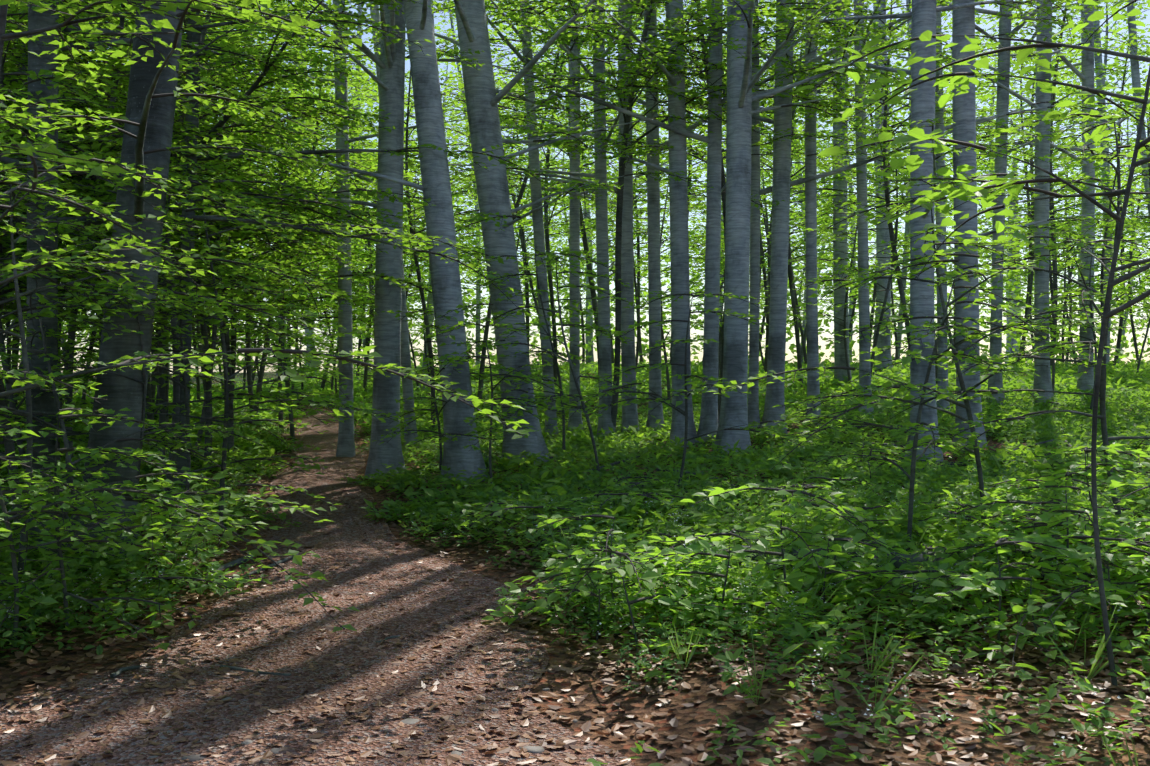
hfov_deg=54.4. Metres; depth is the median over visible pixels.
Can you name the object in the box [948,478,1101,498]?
seedling
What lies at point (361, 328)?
young beech
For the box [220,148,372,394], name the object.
young beech
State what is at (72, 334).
young beech
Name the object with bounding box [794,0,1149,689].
young beech
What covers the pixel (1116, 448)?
seedling
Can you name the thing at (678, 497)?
seedling
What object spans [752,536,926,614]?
seedling
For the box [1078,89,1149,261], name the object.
young beech
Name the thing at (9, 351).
young beech
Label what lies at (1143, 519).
seedling
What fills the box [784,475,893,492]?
seedling
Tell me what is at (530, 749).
path stones
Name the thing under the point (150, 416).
young beech
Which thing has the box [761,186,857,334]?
young beech
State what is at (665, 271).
young beech
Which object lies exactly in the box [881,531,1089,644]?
seedling
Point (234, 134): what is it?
young beech
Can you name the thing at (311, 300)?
young beech
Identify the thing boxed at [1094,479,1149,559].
seedling
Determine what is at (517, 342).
young beech
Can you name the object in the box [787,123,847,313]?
beech
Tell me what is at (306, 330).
beech
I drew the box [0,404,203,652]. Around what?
young beech
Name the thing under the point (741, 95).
beech
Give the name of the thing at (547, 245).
young beech
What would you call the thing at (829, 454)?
seedling
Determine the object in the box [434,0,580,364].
beech
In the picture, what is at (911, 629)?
seedling
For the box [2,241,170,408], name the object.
young beech
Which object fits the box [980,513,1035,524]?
seedling
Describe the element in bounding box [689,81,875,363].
young beech
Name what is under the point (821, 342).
sky
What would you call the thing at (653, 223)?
beech
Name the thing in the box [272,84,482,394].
young beech
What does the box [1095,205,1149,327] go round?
young beech
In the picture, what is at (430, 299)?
beech
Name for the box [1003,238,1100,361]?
young beech
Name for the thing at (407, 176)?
young beech
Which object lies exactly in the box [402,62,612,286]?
young beech
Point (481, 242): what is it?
young beech
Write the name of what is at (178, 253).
young beech
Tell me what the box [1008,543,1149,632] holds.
seedling
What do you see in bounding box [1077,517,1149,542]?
seedling
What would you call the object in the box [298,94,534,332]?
young beech
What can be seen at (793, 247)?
young beech
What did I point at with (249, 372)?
young beech
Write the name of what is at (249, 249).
young beech
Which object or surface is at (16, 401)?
young beech
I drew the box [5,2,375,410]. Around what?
young beech
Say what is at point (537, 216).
beech
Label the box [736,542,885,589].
seedling
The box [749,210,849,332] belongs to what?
young beech
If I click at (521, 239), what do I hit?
young beech
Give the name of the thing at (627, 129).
young beech
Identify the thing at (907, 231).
beech
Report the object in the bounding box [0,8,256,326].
young beech
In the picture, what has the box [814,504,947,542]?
seedling
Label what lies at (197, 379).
young beech
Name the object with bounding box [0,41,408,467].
young beech
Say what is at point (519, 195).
young beech
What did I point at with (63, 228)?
young beech
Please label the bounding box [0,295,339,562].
young beech
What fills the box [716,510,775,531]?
seedling
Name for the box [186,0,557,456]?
beech
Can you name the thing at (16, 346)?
young beech
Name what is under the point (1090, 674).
grass tufts
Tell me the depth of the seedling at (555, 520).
6.08 m
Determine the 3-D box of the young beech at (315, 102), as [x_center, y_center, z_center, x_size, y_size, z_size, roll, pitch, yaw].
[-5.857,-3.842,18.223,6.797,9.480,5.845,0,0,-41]
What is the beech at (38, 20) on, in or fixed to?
on the forest floor
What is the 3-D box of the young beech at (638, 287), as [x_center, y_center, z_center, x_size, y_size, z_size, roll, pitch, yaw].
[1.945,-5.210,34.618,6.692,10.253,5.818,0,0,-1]
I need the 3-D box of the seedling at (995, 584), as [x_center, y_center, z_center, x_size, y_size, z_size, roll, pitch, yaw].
[1.898,1.196,5.009,0.643,0.611,0.842,0,0,-1]
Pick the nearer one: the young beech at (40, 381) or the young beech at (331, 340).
the young beech at (40, 381)
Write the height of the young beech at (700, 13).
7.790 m
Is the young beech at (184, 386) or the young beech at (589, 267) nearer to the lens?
the young beech at (184, 386)
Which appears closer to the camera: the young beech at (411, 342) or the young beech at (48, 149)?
the young beech at (48, 149)
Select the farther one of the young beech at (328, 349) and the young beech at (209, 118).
the young beech at (328, 349)
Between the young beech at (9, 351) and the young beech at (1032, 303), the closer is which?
the young beech at (9, 351)
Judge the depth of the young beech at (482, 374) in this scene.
11.45 m
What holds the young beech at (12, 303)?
on the forest floor
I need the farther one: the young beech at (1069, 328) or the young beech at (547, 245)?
the young beech at (1069, 328)
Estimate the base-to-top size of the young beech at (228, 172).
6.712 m
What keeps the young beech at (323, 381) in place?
on the forest floor
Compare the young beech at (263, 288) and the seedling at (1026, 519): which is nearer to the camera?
the seedling at (1026, 519)
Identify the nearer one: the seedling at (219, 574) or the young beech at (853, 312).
the seedling at (219, 574)
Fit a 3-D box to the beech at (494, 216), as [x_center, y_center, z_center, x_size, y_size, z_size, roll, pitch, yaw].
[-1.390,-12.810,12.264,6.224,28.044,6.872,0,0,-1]
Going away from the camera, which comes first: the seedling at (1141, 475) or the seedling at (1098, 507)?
the seedling at (1098, 507)
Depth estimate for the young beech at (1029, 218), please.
30.93 m
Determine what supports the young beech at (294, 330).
on the forest floor
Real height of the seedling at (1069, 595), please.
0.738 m
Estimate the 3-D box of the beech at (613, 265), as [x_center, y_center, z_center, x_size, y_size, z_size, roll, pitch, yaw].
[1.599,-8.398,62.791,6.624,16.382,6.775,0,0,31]
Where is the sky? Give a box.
[0,0,1149,372]
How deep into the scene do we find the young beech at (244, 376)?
28.83 m
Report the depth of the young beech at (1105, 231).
16.66 m
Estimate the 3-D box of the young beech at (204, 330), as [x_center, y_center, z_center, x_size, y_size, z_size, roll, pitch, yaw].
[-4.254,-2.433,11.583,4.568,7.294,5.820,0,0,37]
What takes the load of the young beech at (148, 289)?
on the forest floor
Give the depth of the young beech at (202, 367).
21.75 m
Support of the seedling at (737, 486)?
on the forest floor
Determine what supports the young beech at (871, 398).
on the forest floor
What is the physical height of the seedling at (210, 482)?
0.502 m
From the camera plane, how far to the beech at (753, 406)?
14.77 m
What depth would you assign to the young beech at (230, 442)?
12.95 m
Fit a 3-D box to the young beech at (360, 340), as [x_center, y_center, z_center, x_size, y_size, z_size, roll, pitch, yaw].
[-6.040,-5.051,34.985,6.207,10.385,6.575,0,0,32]
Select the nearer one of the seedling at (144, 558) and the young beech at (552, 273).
the seedling at (144, 558)
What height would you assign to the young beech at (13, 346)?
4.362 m
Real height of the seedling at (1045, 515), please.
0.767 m
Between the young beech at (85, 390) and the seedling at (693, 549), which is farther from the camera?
the young beech at (85, 390)
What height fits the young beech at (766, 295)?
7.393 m
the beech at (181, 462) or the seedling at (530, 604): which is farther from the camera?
the beech at (181, 462)
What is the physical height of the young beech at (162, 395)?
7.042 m
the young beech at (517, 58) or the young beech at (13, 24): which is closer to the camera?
the young beech at (13, 24)
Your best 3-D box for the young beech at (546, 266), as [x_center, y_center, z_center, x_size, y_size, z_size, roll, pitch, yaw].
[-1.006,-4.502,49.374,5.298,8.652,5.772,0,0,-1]
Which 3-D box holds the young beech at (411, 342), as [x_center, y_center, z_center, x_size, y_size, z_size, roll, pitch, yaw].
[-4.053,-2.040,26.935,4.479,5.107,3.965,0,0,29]
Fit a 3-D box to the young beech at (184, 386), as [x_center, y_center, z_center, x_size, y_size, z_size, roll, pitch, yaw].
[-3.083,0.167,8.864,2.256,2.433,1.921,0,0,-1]
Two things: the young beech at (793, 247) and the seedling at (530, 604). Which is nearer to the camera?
the seedling at (530, 604)
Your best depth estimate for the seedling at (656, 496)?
8.34 m
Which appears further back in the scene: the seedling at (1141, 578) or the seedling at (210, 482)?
the seedling at (210, 482)
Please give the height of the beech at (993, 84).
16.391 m
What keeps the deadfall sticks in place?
on the forest floor
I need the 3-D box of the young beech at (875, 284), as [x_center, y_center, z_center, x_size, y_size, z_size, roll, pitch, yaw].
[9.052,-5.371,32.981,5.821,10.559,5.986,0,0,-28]
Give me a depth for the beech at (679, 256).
13.62 m
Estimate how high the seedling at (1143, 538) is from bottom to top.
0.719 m
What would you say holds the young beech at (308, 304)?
on the forest floor
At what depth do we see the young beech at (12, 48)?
10.64 m
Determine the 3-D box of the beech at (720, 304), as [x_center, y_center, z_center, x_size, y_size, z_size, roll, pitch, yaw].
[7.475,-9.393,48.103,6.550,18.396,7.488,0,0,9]
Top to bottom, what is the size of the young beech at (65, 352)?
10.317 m
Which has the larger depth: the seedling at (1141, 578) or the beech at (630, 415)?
the beech at (630, 415)
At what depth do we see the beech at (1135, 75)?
26.10 m
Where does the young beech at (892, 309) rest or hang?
on the forest floor
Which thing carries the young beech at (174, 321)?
on the forest floor
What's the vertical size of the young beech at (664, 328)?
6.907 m
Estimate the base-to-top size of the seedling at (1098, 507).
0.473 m
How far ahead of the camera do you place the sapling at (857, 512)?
5.61 m
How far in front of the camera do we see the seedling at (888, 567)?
5.83 m
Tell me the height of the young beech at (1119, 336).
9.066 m
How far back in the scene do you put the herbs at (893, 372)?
21.59 m
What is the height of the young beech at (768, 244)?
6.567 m
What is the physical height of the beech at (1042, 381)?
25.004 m
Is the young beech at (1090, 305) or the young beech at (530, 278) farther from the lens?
the young beech at (530, 278)
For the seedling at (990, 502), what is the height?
0.752 m
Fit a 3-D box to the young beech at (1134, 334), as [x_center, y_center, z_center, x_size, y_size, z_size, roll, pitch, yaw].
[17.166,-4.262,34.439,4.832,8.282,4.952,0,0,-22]
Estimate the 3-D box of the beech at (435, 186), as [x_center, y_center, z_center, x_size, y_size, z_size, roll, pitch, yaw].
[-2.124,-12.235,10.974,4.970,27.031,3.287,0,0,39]
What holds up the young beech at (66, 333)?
on the forest floor
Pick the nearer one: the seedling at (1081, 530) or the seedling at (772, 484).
the seedling at (1081, 530)
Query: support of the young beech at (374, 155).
on the forest floor
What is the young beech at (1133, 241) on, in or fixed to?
on the forest floor
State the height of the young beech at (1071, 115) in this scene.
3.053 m
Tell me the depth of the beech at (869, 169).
30.25 m
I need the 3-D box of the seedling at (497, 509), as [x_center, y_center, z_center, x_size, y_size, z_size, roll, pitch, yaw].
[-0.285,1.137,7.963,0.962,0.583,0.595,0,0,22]
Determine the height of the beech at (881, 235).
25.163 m
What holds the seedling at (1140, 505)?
on the forest floor
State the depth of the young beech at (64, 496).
6.11 m
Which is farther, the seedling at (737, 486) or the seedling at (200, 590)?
the seedling at (737, 486)
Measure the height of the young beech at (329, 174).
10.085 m
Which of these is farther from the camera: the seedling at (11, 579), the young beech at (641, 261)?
the young beech at (641, 261)
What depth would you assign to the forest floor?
4.92 m
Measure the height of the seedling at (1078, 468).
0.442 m
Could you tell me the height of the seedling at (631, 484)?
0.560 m
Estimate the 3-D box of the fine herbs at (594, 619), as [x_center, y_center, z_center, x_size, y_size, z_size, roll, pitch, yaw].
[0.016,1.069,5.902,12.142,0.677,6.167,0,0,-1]
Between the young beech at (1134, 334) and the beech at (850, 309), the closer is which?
the young beech at (1134, 334)
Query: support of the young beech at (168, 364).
on the forest floor
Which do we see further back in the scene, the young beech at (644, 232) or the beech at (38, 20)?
the young beech at (644, 232)
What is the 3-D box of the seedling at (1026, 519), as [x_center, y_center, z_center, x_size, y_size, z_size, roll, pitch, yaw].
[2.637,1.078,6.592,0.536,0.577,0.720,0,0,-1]
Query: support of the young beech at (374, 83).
on the forest floor
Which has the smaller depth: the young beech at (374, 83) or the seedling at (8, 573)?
the seedling at (8, 573)
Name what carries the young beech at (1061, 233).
on the forest floor
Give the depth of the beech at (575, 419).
16.00 m
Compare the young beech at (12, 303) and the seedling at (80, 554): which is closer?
the seedling at (80, 554)
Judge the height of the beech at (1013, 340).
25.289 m
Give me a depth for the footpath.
5.28 m
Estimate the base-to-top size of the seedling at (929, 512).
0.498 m
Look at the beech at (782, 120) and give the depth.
14.14 m
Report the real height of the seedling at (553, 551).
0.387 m
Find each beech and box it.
[0,0,248,308]
[0,0,304,340]
[0,0,340,558]
[0,0,355,482]
[0,0,355,533]
[0,0,435,493]
[0,0,480,470]
[0,0,528,542]
[0,0,534,438]
[0,6,297,477]
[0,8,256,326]
[0,14,27,338]
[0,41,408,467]
[0,49,162,480]
[0,64,191,308]
[0,66,266,466]
[0,106,360,631]
[0,179,160,579]
[0,260,248,626]
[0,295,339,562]
[0,369,226,647]
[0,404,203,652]
[2,190,245,353]
[2,205,98,403]
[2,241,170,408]
[3,0,458,467]
[3,0,469,455]
[3,3,183,310]
[3,6,313,307]
[3,135,113,327]
[4,0,346,453]
[4,1,335,422]
[4,2,251,330]
[4,69,72,251]
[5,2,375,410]
[5,18,253,406]
[5,127,84,403]
[5,298,97,342]
[6,0,268,291]
[6,11,240,301]
[6,41,19,384]
[7,1,279,323]
[7,12,291,433]
[9,0,366,449]
[11,50,271,349]
[12,50,238,401]
[16,256,327,521]
[59,0,464,399]
[59,176,354,528]
[61,26,96,367]
[64,156,298,389]
[64,171,309,402]
[66,0,446,347]
[66,227,272,403]
[90,143,317,370]
[96,9,361,396]
[101,1,421,414]
[113,0,478,416]
[154,176,353,394]
[167,49,347,461]
[168,243,338,394]
[171,145,337,389]
[173,0,488,483]
[173,0,556,491]
[177,85,418,441]
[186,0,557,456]
[209,0,429,433]
[211,210,364,398]
[213,0,429,479]
[220,61,371,385]
[220,91,375,401]
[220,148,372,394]
[225,0,419,448]
[237,106,364,384]
[240,172,301,371]
[258,236,436,397]
[260,66,428,389]
[262,2,370,373]
[265,194,434,383]
[268,8,364,374]
[270,1,371,372]
[271,0,714,463]
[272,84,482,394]
[272,170,419,392]
[274,87,370,371]
[288,0,500,393]
[294,49,478,378]
[296,32,555,430]
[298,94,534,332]
[299,171,474,378]
[304,69,466,289]
[314,170,427,367]
[336,198,498,388]
[353,62,534,295]
[372,249,632,458]
[375,0,707,436]
[381,319,573,490]
[382,309,557,472]
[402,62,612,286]
[404,0,665,398]
[404,0,724,387]
[404,0,724,433]
[404,0,774,439]
[405,0,979,444]
[406,0,665,381]
[406,26,468,317]
[412,20,613,349]
[414,182,492,327]
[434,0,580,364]
[436,254,633,471]
[437,0,875,427]
[445,80,613,358]
[451,0,793,433]
[451,21,563,295]
[453,57,594,297]
[458,155,592,317]
[484,88,690,362]
[485,182,585,321]
[493,0,951,430]
[510,1,643,363]
[512,19,691,362]
[513,0,701,448]
[516,187,609,322]
[519,0,896,424]
[531,0,1003,433]
[531,59,723,363]
[533,150,705,372]
[543,0,817,362]
[550,290,818,482]
[554,88,665,297]
[559,93,762,345]
[568,163,724,402]
[580,0,1098,427]
[607,0,868,376]
[635,229,704,336]
[638,26,909,373]
[639,90,824,364]
[642,1,905,387]
[647,201,804,368]
[660,127,875,305]
[663,248,769,365]
[668,86,853,350]
[685,0,984,425]
[688,0,989,453]
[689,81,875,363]
[692,0,793,326]
[692,1,910,299]
[694,0,1137,464]
[707,180,1125,524]
[722,4,1017,385]
[722,139,832,286]
[749,110,906,358]
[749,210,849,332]
[758,0,952,374]
[759,0,1061,349]
[759,174,954,384]
[760,127,991,375]
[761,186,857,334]
[768,16,848,361]
[771,93,903,361]
[773,0,993,415]
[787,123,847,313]
[789,1,949,348]
[790,106,909,338]
[791,193,874,326]
[792,252,1078,550]
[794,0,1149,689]
[803,148,983,359]
[817,90,1071,383]
[827,0,910,360]
[830,0,1149,415]
[846,109,1149,522]
[848,0,1015,362]
[866,0,1145,404]
[868,193,951,356]
[869,0,1149,404]
[869,96,1034,362]
[884,0,1093,448]
[906,0,1149,352]
[934,17,996,313]
[934,100,1144,349]
[935,5,1147,361]
[943,0,1149,396]
[945,38,1068,284]
[946,40,1147,362]
[947,87,1149,365]
[947,182,1149,393]
[979,3,1149,364]
[983,173,1147,362]
[989,147,1027,363]
[991,123,1149,396]
[1003,109,1149,362]
[1003,228,1075,334]
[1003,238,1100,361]
[1005,111,1144,362]
[1006,0,1147,311]
[1008,236,1149,409]
[1066,114,1149,361]
[1071,217,1149,377]
[1073,5,1141,363]
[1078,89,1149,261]
[1095,28,1149,279]
[1095,61,1149,233]
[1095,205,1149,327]
[1096,105,1149,362]
[1100,137,1147,311]
[1127,0,1149,218]
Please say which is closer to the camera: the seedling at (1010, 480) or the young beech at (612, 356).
the seedling at (1010, 480)
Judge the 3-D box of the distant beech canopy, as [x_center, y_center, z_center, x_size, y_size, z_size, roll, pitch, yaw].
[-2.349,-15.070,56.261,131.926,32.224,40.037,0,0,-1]
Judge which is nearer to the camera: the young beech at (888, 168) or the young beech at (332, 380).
the young beech at (888, 168)
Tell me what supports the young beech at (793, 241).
on the forest floor
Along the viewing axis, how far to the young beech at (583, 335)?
43.91 m
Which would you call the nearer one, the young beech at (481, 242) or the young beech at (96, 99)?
the young beech at (96, 99)
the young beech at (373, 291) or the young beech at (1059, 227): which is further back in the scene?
the young beech at (373, 291)
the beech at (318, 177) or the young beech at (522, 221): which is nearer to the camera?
the young beech at (522, 221)
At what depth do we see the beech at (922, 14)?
11.56 m
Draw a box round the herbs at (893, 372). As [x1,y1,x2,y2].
[3,358,1149,432]
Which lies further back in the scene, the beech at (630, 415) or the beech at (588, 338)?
the beech at (588, 338)
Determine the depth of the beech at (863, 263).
15.26 m
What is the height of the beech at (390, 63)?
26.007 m
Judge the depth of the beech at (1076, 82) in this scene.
43.91 m
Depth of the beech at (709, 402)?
13.58 m
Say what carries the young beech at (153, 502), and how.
on the forest floor
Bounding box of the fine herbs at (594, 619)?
[0,481,1149,765]
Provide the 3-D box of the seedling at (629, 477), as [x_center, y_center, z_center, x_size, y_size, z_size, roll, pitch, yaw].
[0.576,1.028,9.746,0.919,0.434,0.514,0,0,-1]
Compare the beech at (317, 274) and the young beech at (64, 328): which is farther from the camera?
the beech at (317, 274)
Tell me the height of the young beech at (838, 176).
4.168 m
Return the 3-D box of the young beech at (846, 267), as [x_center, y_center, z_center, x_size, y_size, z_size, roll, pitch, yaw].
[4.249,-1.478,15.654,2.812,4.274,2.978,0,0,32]
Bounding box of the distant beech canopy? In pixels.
[0,0,1149,374]
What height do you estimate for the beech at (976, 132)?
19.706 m
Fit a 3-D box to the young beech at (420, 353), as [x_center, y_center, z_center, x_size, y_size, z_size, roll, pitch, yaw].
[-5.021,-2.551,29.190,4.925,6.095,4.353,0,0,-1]
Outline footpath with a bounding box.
[0,401,635,765]
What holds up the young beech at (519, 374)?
on the forest floor
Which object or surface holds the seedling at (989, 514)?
on the forest floor
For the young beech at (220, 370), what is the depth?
24.12 m
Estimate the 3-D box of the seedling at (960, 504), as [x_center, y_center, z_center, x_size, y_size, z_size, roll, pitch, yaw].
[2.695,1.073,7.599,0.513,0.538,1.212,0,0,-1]
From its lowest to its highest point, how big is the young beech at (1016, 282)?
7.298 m
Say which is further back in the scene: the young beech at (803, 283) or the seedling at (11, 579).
the young beech at (803, 283)
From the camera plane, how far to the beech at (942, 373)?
15.35 m
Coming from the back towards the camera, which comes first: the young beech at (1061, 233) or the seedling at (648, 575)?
the young beech at (1061, 233)
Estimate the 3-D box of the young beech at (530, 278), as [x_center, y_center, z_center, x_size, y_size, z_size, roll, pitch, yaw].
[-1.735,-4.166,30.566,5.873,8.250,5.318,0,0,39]
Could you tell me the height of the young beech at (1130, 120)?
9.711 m
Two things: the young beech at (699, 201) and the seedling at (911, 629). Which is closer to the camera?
the seedling at (911, 629)
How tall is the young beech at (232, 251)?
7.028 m
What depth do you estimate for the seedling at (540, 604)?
5.71 m
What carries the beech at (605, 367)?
on the forest floor
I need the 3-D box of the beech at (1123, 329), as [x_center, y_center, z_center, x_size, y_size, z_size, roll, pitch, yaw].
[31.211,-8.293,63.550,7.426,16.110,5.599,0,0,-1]
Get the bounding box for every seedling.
[0,532,25,621]
[0,558,18,578]
[1,541,137,581]
[31,544,127,566]
[89,569,249,602]
[101,551,183,571]
[138,568,275,596]
[177,477,234,489]
[229,504,272,511]
[460,499,597,542]
[462,500,565,541]
[477,594,585,624]
[499,578,628,615]
[500,563,673,639]
[518,512,720,621]
[519,513,609,551]
[545,541,732,650]
[547,544,645,564]
[564,491,681,518]
[570,540,634,559]
[578,525,789,619]
[588,492,710,512]
[589,475,688,493]
[596,477,699,510]
[603,520,710,545]
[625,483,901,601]
[677,591,858,639]
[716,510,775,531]
[723,483,772,498]
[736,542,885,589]
[751,481,870,509]
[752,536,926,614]
[757,482,835,500]
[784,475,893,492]
[805,451,920,481]
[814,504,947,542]
[821,563,1024,617]
[860,623,964,641]
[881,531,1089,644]
[896,506,978,533]
[896,539,995,562]
[897,495,1137,574]
[899,514,992,537]
[910,572,1070,681]
[918,499,1022,533]
[924,464,1145,586]
[938,503,1149,599]
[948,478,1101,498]
[949,442,1149,555]
[965,513,1073,562]
[975,507,1106,535]
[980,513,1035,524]
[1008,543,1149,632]
[1009,530,1149,636]
[1037,466,1146,480]
[1051,504,1149,534]
[1073,529,1149,619]
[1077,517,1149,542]
[1084,574,1149,596]
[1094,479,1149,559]
[1100,514,1149,543]
[1123,504,1149,515]
[1125,469,1149,481]
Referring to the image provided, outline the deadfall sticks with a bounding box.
[26,396,1109,618]
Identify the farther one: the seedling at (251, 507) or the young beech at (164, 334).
the seedling at (251, 507)
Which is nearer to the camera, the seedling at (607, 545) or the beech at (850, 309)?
the seedling at (607, 545)
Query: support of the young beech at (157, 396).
on the forest floor
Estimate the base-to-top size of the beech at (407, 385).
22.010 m
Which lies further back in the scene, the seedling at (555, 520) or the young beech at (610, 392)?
the young beech at (610, 392)
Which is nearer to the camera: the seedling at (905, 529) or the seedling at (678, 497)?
the seedling at (905, 529)
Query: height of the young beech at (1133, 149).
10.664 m
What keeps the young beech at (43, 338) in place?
on the forest floor
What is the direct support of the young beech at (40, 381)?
on the forest floor
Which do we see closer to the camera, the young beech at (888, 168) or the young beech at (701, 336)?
the young beech at (888, 168)
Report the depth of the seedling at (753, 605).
5.74 m
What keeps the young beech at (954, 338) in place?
on the forest floor
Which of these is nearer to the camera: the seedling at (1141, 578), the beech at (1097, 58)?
the seedling at (1141, 578)
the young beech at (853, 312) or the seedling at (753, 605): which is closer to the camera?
the seedling at (753, 605)
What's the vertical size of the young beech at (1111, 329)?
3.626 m
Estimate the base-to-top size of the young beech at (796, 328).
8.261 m
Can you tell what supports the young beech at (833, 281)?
on the forest floor
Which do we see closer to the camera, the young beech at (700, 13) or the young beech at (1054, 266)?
the young beech at (700, 13)
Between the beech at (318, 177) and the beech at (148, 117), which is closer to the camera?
the beech at (148, 117)
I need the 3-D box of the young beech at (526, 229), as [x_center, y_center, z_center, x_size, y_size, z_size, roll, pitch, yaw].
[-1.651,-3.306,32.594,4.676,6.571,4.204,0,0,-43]
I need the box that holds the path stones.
[16,620,577,765]
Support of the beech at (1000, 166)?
on the forest floor
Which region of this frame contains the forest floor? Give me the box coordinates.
[0,370,1149,765]
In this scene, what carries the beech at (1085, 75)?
on the forest floor
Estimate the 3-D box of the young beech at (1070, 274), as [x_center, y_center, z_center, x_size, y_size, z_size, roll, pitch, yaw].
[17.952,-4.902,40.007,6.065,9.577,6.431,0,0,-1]
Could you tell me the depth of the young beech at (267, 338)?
18.66 m
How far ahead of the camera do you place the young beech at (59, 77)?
8.40 m
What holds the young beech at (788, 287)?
on the forest floor
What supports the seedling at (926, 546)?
on the forest floor
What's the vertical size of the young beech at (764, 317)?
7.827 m
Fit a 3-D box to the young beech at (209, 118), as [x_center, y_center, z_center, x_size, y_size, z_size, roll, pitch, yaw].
[-7.115,-3.110,15.448,5.995,8.289,6.207,0,0,-1]
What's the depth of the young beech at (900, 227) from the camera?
52.19 m
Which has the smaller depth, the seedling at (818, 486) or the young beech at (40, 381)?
the young beech at (40, 381)
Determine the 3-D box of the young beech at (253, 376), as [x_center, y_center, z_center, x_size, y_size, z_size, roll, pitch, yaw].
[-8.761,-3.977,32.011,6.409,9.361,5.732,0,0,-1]
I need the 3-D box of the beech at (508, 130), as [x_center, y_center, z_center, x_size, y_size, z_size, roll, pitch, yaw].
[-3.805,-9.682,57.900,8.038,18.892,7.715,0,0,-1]
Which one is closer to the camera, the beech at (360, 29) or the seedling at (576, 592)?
the seedling at (576, 592)
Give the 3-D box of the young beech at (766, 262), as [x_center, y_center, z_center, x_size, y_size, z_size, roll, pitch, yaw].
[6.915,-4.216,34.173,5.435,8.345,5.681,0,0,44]
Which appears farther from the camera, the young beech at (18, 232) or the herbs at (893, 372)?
the herbs at (893, 372)
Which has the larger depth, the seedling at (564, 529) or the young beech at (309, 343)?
the young beech at (309, 343)
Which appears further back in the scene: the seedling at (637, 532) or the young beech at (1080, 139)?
the young beech at (1080, 139)
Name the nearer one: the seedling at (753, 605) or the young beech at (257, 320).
the seedling at (753, 605)
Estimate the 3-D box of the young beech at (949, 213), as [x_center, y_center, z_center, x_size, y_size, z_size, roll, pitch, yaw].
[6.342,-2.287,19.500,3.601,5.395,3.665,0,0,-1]
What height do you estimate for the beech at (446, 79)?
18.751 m
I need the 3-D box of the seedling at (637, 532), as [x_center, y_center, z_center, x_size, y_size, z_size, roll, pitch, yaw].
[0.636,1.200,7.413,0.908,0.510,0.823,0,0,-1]
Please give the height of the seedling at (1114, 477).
0.940 m
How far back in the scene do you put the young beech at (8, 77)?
10.78 m
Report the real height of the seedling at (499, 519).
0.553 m
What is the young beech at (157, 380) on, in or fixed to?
on the forest floor
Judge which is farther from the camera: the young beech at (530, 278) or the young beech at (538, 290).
the young beech at (530, 278)
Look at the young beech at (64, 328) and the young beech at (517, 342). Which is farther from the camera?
the young beech at (64, 328)
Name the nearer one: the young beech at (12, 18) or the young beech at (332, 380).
the young beech at (12, 18)
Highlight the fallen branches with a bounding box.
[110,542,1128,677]
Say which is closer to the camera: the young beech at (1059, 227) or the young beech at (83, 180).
the young beech at (83, 180)
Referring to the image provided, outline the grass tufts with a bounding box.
[0,476,1137,765]
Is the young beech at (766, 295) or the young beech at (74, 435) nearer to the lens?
the young beech at (74, 435)
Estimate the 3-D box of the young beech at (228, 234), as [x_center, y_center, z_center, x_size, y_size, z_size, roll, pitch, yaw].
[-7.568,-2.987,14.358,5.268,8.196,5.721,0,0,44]
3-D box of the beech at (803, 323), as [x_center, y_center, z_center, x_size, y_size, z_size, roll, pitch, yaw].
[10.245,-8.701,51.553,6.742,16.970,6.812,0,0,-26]
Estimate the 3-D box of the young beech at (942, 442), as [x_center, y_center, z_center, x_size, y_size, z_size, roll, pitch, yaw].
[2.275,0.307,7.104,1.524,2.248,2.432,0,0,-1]
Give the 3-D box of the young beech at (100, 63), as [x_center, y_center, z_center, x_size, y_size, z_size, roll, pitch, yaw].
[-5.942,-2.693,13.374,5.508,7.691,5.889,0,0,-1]
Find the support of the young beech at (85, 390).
on the forest floor
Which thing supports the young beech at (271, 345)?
on the forest floor
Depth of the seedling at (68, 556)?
6.54 m
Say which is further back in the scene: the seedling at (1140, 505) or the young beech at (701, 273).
the young beech at (701, 273)
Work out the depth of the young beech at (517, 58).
36.30 m
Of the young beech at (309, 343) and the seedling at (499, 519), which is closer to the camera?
the seedling at (499, 519)
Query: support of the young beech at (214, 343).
on the forest floor
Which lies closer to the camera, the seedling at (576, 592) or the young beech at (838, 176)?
the seedling at (576, 592)
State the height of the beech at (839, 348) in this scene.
25.008 m
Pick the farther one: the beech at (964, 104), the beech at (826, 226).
the beech at (826, 226)
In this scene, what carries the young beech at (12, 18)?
on the forest floor
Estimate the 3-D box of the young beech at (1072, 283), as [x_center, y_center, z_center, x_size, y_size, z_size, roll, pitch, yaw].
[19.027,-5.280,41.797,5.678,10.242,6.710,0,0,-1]

